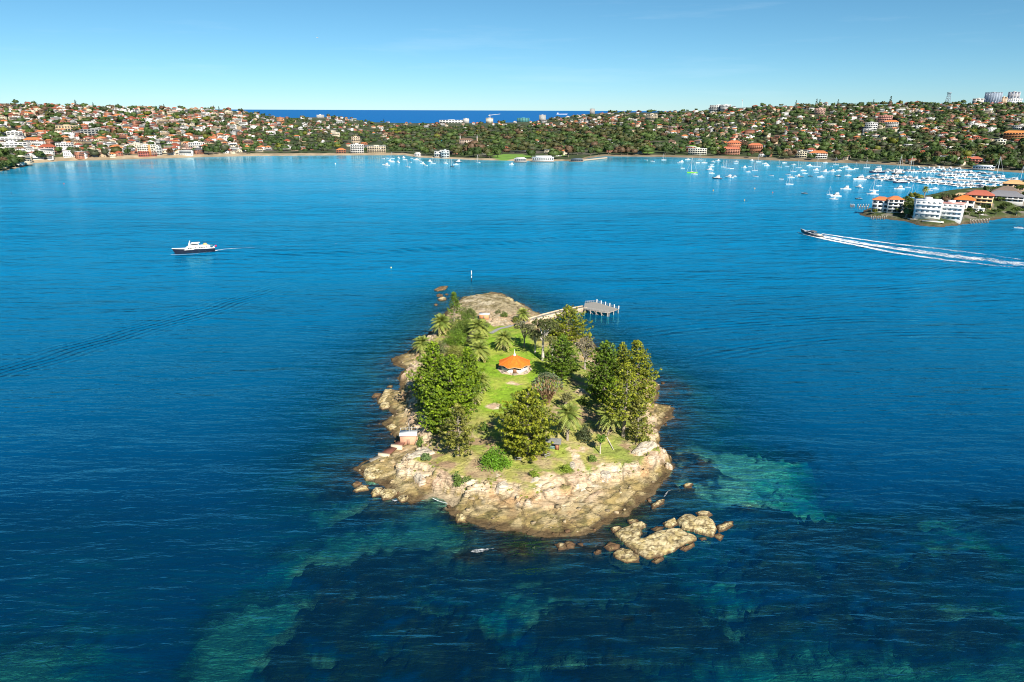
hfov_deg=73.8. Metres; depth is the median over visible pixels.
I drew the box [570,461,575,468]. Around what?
boulder
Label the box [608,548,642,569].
rock
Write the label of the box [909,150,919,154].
tree
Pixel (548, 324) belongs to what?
tree
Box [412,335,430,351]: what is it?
palm tree
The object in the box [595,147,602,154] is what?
tree
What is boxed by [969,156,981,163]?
house
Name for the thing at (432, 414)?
pine tree
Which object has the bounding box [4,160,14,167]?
tree
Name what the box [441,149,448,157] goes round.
apartment block
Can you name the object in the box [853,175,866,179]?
motor boat
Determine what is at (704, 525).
rock
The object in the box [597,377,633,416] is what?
pine tree
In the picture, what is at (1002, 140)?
house
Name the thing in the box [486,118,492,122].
apartment block
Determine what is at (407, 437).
brick hut
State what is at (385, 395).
rock
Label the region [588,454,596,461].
shrub
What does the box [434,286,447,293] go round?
rock
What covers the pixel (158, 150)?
apartment block
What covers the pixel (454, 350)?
shrub
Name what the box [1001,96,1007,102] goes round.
tower block
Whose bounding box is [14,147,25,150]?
house
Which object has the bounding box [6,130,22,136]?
apartment block
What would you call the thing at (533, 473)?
shrub
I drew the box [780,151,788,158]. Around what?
tree
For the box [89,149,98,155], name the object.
tree
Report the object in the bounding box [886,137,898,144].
tree
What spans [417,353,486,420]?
pine tree
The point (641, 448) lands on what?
boulder
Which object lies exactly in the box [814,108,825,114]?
apartment block
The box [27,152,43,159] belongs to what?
house
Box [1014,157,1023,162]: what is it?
tree
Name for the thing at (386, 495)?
rock
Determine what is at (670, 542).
rock
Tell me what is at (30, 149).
house
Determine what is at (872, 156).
tree
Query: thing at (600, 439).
tree
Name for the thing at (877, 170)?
motor boat
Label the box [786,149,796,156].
tree
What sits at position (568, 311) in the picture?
pine tree
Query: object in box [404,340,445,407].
pine tree
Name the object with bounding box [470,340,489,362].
palm tree
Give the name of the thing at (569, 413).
palm tree
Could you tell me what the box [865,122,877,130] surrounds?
apartment block
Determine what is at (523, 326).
tree
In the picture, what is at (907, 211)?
tree
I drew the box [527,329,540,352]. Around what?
tree
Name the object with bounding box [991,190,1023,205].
house
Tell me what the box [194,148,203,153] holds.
house
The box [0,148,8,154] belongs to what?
tree
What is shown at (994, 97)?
tower block
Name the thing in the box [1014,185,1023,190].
tree
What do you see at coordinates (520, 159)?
boathouse
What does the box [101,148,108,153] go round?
tree
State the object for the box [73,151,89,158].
house
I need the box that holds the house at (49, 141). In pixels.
[45,139,53,144]
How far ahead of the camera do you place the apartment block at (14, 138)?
1530.22 m
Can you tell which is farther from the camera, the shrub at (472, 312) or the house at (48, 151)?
the house at (48, 151)
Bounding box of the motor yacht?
[172,241,216,253]
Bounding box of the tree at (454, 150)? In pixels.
[451,147,459,152]
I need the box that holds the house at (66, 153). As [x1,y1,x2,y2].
[62,150,74,157]
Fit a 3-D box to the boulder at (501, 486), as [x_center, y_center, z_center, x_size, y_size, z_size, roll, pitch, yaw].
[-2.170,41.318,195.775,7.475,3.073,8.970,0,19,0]
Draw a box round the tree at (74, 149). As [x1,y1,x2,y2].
[70,147,80,153]
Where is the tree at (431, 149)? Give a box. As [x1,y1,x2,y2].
[429,147,435,154]
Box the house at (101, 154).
[97,152,107,157]
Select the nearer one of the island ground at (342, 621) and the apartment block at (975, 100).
the island ground at (342, 621)
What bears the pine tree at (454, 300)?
on the island ground at (342, 621)
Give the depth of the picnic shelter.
209.59 m
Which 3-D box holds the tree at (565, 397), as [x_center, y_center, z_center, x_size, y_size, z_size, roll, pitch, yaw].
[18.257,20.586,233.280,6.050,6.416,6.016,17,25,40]
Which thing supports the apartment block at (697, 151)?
on the shore hills
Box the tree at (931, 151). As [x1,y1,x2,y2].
[928,147,939,155]
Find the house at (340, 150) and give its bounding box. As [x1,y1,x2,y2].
[336,148,345,152]
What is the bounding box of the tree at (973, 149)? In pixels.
[968,147,976,156]
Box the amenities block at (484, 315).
[479,313,489,319]
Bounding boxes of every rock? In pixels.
[349,481,362,491]
[349,485,369,497]
[363,465,382,480]
[368,487,382,502]
[371,393,381,399]
[377,389,392,403]
[379,402,389,412]
[379,489,396,503]
[385,424,395,430]
[397,495,407,504]
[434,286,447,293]
[436,297,448,303]
[452,513,466,528]
[554,542,568,555]
[564,541,576,555]
[593,549,604,561]
[603,541,619,555]
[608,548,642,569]
[609,526,621,534]
[613,521,696,565]
[627,519,638,525]
[647,526,663,534]
[647,557,667,570]
[650,499,667,511]
[661,518,677,529]
[676,514,716,536]
[678,542,694,557]
[680,483,694,491]
[694,511,715,520]
[714,533,723,540]
[716,521,736,532]
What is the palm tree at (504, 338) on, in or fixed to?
on the island ground at (342, 621)
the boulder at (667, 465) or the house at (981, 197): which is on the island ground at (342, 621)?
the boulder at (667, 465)
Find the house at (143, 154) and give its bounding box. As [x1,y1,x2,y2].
[137,151,156,156]
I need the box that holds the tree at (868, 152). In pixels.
[864,149,872,158]
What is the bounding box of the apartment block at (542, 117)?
[539,115,545,120]
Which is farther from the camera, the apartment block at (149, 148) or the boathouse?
the apartment block at (149, 148)
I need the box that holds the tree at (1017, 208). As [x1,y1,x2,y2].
[1010,207,1023,214]
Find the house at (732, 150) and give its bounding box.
[720,146,739,154]
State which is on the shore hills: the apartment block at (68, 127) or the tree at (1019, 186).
the apartment block at (68, 127)
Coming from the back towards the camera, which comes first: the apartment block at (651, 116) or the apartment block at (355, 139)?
the apartment block at (651, 116)
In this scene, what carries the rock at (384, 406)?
on the island ground at (342, 621)
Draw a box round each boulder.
[405,448,434,460]
[413,472,425,485]
[495,480,508,494]
[531,477,544,488]
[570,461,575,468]
[600,470,612,482]
[631,441,657,455]
[664,462,672,469]
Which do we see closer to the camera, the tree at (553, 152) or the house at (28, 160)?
the house at (28, 160)
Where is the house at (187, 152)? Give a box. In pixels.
[178,150,193,155]
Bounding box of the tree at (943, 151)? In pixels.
[938,148,947,154]
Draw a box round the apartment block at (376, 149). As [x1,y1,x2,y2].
[367,145,385,152]
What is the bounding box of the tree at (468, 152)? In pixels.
[464,150,473,156]
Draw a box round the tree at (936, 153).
[933,151,941,155]
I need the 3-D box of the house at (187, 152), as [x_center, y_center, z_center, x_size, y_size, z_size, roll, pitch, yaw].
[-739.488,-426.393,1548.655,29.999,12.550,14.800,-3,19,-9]
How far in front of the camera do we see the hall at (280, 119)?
2953.00 m
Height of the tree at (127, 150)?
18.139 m
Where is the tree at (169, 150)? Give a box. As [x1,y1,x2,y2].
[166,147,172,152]
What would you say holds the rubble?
on the island ground at (342, 621)
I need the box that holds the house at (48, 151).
[37,148,54,155]
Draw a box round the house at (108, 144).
[103,142,116,146]
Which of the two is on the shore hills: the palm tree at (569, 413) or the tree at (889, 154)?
the tree at (889, 154)
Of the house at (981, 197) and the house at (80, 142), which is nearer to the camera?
the house at (981, 197)
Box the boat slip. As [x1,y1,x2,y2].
[359,440,404,470]
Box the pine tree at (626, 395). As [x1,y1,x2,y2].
[597,362,654,436]
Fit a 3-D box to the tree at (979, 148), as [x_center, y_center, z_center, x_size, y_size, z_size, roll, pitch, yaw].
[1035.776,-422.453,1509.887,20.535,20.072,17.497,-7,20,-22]
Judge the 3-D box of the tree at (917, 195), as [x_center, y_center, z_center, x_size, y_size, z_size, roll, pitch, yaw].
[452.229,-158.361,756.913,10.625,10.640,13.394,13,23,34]
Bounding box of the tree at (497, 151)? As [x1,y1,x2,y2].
[492,148,501,156]
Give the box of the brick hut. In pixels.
[399,428,417,445]
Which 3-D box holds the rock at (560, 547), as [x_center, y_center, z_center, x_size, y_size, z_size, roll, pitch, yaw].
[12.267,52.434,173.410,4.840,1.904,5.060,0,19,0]
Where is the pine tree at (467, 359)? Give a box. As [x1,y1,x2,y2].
[457,346,488,393]
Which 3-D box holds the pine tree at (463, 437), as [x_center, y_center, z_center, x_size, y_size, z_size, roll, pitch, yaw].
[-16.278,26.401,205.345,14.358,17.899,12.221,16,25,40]
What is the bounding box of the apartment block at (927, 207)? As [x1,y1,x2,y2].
[912,197,943,218]
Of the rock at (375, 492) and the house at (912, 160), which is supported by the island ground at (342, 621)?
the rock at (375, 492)
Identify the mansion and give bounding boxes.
[459,138,472,143]
[747,143,762,151]
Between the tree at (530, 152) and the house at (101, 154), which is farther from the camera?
the tree at (530, 152)
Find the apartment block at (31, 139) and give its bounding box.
[23,137,40,144]
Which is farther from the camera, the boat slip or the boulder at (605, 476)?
the boat slip
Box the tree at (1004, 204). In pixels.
[1000,202,1012,206]
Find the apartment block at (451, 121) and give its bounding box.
[439,120,462,122]
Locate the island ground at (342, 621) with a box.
[0,291,1023,681]
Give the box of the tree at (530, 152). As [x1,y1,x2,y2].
[526,149,535,157]
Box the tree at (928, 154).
[922,152,930,157]
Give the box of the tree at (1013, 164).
[1009,162,1019,169]
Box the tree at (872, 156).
[867,153,876,159]
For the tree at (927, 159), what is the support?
on the shore hills
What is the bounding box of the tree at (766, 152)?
[763,150,769,157]
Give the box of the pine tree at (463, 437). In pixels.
[436,402,481,455]
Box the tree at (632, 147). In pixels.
[624,144,637,148]
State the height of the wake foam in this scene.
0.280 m
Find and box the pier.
[583,157,606,160]
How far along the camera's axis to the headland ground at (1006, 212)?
709.77 m
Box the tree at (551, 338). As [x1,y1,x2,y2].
[543,336,557,361]
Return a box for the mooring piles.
[969,218,989,223]
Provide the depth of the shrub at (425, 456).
204.99 m
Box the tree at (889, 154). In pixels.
[887,152,894,156]
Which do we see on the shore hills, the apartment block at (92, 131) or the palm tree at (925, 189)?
the apartment block at (92, 131)
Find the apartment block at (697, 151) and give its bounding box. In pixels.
[688,147,706,154]
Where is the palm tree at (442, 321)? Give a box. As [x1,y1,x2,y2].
[430,313,452,336]
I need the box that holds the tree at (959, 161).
[956,159,963,166]
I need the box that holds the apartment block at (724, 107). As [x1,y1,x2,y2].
[720,104,730,110]
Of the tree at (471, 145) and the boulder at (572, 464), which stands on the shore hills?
the tree at (471, 145)
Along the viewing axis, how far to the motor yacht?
521.25 m
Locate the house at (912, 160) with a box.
[907,158,919,163]
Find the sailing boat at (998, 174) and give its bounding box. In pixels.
[992,157,1004,176]
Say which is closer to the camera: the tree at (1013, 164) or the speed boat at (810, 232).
the speed boat at (810, 232)
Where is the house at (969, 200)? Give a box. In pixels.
[954,195,975,208]
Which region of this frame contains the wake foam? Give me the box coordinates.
[798,232,1022,264]
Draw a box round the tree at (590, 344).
[576,335,594,369]
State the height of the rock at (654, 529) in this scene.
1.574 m
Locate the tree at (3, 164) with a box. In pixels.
[0,160,7,169]
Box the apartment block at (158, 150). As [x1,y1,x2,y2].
[155,145,161,154]
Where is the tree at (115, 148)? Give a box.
[110,146,121,151]
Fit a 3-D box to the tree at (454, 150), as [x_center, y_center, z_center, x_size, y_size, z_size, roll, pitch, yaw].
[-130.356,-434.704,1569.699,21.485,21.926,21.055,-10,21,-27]
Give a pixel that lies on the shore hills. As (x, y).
(511, 155)
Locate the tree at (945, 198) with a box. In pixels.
[941,196,950,200]
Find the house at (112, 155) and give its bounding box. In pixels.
[109,152,115,157]
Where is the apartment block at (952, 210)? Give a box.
[940,200,965,223]
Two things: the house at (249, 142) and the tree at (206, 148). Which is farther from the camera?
the house at (249, 142)
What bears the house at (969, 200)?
on the headland ground at (1006, 212)
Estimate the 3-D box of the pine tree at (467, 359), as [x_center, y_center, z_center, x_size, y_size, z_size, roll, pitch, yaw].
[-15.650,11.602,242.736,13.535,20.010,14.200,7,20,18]
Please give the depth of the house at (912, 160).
1383.91 m
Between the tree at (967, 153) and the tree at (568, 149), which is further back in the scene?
the tree at (568, 149)
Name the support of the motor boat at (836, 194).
on the sea water
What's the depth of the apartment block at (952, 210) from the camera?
669.42 m
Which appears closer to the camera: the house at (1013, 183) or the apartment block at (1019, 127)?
the house at (1013, 183)
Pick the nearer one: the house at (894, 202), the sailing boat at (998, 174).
the house at (894, 202)
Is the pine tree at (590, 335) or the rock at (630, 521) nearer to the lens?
the rock at (630, 521)
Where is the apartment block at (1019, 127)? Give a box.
[1012,124,1023,129]
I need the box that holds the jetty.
[584,299,618,320]
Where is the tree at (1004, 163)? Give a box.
[1000,160,1011,167]
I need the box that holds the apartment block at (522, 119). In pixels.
[517,118,528,121]
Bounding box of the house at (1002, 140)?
[995,138,1006,144]
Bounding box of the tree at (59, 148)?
[54,146,62,152]
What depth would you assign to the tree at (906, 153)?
1452.11 m
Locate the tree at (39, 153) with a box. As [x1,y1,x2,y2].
[32,150,43,155]
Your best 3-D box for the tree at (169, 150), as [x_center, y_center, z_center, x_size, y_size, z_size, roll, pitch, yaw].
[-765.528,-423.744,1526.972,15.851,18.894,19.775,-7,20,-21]
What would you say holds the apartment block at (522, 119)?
on the shore hills
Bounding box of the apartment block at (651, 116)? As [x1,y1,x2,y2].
[646,113,657,119]
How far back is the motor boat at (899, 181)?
1044.76 m
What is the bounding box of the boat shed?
[434,150,441,156]
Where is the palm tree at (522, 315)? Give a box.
[515,307,530,321]
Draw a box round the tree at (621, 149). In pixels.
[618,146,625,154]
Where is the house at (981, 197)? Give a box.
[965,190,994,209]
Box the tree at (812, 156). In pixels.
[807,154,816,158]
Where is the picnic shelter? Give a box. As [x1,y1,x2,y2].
[545,438,560,449]
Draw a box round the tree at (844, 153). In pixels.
[840,150,847,159]
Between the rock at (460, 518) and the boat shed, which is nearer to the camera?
the rock at (460, 518)
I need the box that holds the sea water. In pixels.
[0,109,1023,681]
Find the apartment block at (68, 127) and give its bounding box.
[55,125,78,130]
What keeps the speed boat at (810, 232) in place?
on the sea water
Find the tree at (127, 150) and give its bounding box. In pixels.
[123,147,130,154]
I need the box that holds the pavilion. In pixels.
[497,350,531,375]
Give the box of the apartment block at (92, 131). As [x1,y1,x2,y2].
[80,128,108,134]
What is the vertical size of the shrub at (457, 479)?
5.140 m
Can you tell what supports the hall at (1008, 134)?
on the shore hills
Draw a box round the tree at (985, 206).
[980,204,991,211]
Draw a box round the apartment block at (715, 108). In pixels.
[709,105,720,111]
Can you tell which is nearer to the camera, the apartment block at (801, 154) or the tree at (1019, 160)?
the tree at (1019, 160)
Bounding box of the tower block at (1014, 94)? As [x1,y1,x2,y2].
[1007,91,1020,97]
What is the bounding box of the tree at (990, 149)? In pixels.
[985,147,993,152]
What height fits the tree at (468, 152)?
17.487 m
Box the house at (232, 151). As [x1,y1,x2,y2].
[229,150,237,153]
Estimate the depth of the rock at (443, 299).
395.71 m
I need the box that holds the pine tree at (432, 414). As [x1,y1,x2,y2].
[415,385,457,433]
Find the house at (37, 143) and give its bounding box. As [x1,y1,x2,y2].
[31,140,43,145]
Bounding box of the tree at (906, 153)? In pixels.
[901,151,910,158]
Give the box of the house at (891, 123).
[884,120,898,126]
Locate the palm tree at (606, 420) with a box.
[596,405,621,434]
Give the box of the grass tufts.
[398,319,658,497]
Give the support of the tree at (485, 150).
on the shore hills
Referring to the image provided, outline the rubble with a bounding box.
[343,308,682,552]
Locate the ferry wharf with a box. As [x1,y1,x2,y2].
[571,158,583,161]
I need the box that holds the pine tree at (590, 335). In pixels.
[582,333,594,357]
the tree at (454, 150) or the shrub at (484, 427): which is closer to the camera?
the shrub at (484, 427)
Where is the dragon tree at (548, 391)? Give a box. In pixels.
[531,372,563,404]
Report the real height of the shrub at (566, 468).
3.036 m
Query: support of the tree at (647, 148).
on the shore hills
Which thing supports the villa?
on the shore hills
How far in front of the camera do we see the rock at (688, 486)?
200.84 m
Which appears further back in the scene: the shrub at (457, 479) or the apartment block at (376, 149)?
the apartment block at (376, 149)
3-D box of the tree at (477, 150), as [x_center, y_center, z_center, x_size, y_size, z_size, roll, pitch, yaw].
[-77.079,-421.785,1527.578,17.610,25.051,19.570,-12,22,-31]
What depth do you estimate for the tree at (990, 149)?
1439.68 m
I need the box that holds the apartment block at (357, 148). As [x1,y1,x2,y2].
[350,143,363,152]
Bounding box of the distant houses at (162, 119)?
[0,101,1023,141]
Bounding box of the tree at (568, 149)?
[564,145,572,156]
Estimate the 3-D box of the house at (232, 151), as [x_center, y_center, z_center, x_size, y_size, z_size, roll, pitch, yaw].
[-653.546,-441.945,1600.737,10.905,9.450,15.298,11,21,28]
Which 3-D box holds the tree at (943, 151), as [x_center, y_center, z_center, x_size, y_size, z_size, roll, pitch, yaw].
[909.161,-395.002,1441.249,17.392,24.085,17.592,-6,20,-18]
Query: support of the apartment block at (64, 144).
on the shore hills
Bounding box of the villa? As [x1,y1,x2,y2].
[188,141,203,146]
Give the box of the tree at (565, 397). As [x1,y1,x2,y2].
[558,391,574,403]
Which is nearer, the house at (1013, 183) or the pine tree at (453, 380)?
the pine tree at (453, 380)
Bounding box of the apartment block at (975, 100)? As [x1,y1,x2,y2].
[972,98,984,103]
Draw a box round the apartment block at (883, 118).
[877,115,892,122]
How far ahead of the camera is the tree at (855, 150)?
1549.18 m
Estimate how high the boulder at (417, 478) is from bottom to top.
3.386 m
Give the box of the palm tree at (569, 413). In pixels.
[553,402,582,440]
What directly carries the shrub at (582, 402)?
on the island ground at (342, 621)
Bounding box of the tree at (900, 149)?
[895,146,908,152]
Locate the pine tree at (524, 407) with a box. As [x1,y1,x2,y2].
[491,385,561,460]
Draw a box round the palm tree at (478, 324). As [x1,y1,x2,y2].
[466,318,491,337]
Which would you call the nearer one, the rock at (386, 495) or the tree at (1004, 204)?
the rock at (386, 495)
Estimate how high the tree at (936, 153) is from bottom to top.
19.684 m
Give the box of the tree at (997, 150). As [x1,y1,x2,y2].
[993,147,1006,153]
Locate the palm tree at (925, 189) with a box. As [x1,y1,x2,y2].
[921,186,928,197]
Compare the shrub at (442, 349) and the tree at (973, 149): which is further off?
the tree at (973, 149)
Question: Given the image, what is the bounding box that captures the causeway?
[526,305,586,321]
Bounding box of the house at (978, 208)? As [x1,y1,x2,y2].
[973,206,984,214]
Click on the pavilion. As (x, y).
(514, 364)
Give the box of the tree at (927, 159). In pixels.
[924,156,931,164]
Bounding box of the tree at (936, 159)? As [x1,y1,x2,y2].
[932,156,940,164]
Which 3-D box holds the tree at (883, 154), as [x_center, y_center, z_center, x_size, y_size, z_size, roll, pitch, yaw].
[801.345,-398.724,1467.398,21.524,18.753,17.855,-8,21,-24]
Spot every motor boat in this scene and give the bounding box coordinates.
[830,192,841,196]
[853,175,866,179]
[869,168,884,172]
[891,169,904,173]
[893,179,906,182]
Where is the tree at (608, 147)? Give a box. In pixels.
[603,144,613,153]
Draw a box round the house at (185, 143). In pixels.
[183,141,188,146]
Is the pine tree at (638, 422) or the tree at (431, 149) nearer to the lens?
the pine tree at (638, 422)
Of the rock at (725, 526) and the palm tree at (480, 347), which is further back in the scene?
the palm tree at (480, 347)
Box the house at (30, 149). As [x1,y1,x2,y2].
[23,146,33,151]
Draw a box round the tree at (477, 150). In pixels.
[473,147,481,157]
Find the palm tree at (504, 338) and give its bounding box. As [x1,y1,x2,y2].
[493,330,514,350]
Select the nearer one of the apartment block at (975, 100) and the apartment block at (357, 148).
the apartment block at (357, 148)
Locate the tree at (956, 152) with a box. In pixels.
[950,150,961,156]
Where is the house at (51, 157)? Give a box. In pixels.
[44,154,53,159]
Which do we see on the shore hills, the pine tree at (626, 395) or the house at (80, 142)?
the house at (80, 142)
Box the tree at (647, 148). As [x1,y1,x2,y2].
[641,145,654,154]
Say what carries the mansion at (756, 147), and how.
on the shore hills
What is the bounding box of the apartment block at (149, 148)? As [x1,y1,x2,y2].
[136,144,155,155]
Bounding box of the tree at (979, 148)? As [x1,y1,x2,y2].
[976,146,983,152]
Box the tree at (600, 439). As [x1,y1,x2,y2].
[594,434,606,453]
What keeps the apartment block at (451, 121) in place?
on the shore hills
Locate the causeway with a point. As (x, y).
(550, 314)
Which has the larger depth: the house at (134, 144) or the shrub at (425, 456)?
the house at (134, 144)
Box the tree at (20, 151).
[13,150,26,154]
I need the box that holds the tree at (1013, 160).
[1005,157,1016,167]
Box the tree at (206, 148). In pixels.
[202,145,213,154]
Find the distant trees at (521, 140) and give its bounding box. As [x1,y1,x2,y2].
[0,99,1023,151]
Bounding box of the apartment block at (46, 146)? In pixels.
[38,144,56,153]
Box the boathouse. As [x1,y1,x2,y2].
[514,157,526,162]
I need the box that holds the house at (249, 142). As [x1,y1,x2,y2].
[242,140,252,144]
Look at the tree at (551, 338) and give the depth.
275.04 m
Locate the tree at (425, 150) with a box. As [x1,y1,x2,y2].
[421,147,428,154]
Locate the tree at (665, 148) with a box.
[661,145,670,153]
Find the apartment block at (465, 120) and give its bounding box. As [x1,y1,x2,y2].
[463,118,468,122]
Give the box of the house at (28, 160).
[18,155,32,164]
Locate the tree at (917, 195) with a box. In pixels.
[915,193,923,197]
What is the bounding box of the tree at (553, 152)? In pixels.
[547,148,560,156]
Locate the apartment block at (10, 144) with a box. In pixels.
[0,141,27,147]
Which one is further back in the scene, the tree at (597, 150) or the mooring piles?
the tree at (597, 150)
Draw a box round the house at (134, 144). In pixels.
[129,142,142,148]
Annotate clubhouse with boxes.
[414,152,421,156]
[972,165,994,170]
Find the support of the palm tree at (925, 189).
on the headland ground at (1006, 212)
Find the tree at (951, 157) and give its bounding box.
[947,154,957,165]
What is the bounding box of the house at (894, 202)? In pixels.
[886,196,904,212]
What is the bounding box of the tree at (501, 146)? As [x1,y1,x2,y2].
[498,144,504,149]
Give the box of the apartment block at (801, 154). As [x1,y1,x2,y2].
[795,150,806,157]
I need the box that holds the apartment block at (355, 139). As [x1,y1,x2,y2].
[351,136,359,143]
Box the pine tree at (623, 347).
[612,342,635,376]
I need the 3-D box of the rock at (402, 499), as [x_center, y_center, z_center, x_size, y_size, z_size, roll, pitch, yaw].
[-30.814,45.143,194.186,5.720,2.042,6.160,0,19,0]
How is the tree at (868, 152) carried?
on the shore hills
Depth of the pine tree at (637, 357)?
234.39 m
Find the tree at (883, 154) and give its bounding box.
[880,151,887,156]
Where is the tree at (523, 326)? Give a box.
[514,320,535,346]
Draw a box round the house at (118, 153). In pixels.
[114,151,122,155]
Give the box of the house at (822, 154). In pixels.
[809,150,827,158]
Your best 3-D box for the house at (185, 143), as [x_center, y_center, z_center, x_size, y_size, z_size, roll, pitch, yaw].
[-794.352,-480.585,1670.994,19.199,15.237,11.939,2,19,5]
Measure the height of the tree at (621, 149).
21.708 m
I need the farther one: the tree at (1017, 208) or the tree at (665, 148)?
the tree at (665, 148)
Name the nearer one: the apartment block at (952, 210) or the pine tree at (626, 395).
the pine tree at (626, 395)
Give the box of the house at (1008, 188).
[991,186,1021,193]
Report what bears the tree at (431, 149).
on the shore hills
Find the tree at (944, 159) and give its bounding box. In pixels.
[941,156,948,163]
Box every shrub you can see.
[417,435,423,446]
[420,452,431,460]
[435,340,448,353]
[442,330,468,346]
[444,343,465,358]
[447,312,473,334]
[452,471,463,486]
[457,306,478,318]
[462,476,470,481]
[477,443,513,471]
[479,421,487,430]
[500,311,507,316]
[528,468,539,477]
[560,462,572,472]
[576,422,593,442]
[579,396,587,405]
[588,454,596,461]
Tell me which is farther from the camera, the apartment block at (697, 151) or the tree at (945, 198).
the apartment block at (697, 151)
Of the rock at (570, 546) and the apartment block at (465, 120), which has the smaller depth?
the rock at (570, 546)
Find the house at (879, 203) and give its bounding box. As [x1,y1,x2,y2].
[871,196,887,212]
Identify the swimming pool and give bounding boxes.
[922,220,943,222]
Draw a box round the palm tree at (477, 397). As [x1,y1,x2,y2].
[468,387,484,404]
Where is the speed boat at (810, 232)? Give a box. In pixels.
[801,229,823,237]
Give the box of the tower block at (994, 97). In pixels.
[984,92,1002,103]
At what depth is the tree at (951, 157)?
1332.94 m
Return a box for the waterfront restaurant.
[532,156,553,161]
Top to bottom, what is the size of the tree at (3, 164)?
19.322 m
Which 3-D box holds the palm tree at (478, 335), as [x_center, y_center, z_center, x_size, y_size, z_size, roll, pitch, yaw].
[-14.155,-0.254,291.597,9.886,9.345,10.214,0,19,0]
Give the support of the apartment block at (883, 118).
on the shore hills
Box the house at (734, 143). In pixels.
[727,140,741,147]
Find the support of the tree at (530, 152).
on the shore hills
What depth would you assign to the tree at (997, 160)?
1280.93 m
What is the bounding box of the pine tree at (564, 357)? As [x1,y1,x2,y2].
[541,333,580,379]
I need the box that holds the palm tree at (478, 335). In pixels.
[467,330,489,345]
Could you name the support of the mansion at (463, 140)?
on the shore hills
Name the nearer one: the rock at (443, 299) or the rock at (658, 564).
the rock at (658, 564)
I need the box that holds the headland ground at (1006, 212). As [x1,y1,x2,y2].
[860,180,1023,226]
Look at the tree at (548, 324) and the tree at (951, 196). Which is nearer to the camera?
the tree at (548, 324)
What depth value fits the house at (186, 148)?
1588.04 m
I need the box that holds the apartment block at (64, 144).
[55,142,73,146]
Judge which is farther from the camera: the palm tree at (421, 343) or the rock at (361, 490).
the palm tree at (421, 343)
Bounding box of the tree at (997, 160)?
[993,158,1001,167]
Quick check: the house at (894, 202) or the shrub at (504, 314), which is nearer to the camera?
the shrub at (504, 314)
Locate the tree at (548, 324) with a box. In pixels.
[527,316,560,360]
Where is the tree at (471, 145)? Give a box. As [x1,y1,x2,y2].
[467,143,476,149]
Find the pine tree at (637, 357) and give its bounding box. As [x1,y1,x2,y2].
[614,340,661,409]
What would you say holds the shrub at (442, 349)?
on the island ground at (342, 621)
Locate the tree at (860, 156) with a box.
[857,154,863,159]
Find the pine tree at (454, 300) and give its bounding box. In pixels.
[447,291,464,320]
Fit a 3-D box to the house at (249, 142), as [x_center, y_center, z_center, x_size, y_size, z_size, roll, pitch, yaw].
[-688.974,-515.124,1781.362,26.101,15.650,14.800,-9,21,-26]
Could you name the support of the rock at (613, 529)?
on the island ground at (342, 621)
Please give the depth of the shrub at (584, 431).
214.15 m
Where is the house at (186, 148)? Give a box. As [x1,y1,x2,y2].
[180,147,192,149]
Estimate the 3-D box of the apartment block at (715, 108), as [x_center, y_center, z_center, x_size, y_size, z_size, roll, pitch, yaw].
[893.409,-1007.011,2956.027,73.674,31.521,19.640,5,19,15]
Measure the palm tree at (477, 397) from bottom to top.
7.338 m
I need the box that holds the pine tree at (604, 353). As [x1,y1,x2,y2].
[580,340,625,398]
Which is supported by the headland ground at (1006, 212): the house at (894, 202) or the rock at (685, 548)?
the house at (894, 202)
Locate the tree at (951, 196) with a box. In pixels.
[946,194,955,198]
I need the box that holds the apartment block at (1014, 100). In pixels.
[1006,98,1022,105]
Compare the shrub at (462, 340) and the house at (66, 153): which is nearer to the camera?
the shrub at (462, 340)
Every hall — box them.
[276,117,284,122]
[1003,130,1023,139]
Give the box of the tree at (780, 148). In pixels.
[774,145,784,151]
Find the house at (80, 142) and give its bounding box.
[70,141,84,144]
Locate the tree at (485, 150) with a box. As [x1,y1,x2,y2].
[481,147,491,153]
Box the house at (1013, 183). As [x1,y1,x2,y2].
[1002,180,1023,190]
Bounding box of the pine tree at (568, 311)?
[548,304,593,343]
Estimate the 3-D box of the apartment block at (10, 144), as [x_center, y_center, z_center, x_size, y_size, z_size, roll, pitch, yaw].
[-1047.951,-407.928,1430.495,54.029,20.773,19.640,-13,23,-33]
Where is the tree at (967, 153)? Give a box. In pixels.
[962,150,973,155]
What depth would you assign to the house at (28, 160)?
1293.11 m
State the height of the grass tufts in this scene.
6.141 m
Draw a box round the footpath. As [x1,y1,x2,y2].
[489,320,527,333]
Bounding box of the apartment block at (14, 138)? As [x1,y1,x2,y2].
[0,136,23,141]
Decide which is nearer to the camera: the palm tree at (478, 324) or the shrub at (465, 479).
the shrub at (465, 479)
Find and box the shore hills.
[0,104,1023,172]
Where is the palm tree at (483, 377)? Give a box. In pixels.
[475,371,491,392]
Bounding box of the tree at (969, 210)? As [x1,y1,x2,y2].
[964,208,974,214]
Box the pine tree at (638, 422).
[623,395,654,442]
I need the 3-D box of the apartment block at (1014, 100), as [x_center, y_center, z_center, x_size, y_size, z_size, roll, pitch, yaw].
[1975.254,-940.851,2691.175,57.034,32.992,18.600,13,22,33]
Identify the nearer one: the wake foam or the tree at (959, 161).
the wake foam
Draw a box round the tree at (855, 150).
[850,148,859,152]
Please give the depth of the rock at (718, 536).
176.99 m
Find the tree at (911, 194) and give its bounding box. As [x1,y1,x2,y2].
[908,192,916,197]
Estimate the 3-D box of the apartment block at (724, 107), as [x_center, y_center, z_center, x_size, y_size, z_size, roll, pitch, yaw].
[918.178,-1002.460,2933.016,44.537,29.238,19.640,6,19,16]
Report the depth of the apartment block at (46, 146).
1456.06 m
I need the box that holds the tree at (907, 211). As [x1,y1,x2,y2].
[903,208,912,215]
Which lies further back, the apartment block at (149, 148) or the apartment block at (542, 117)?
the apartment block at (542, 117)
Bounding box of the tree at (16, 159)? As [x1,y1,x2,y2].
[11,156,20,166]

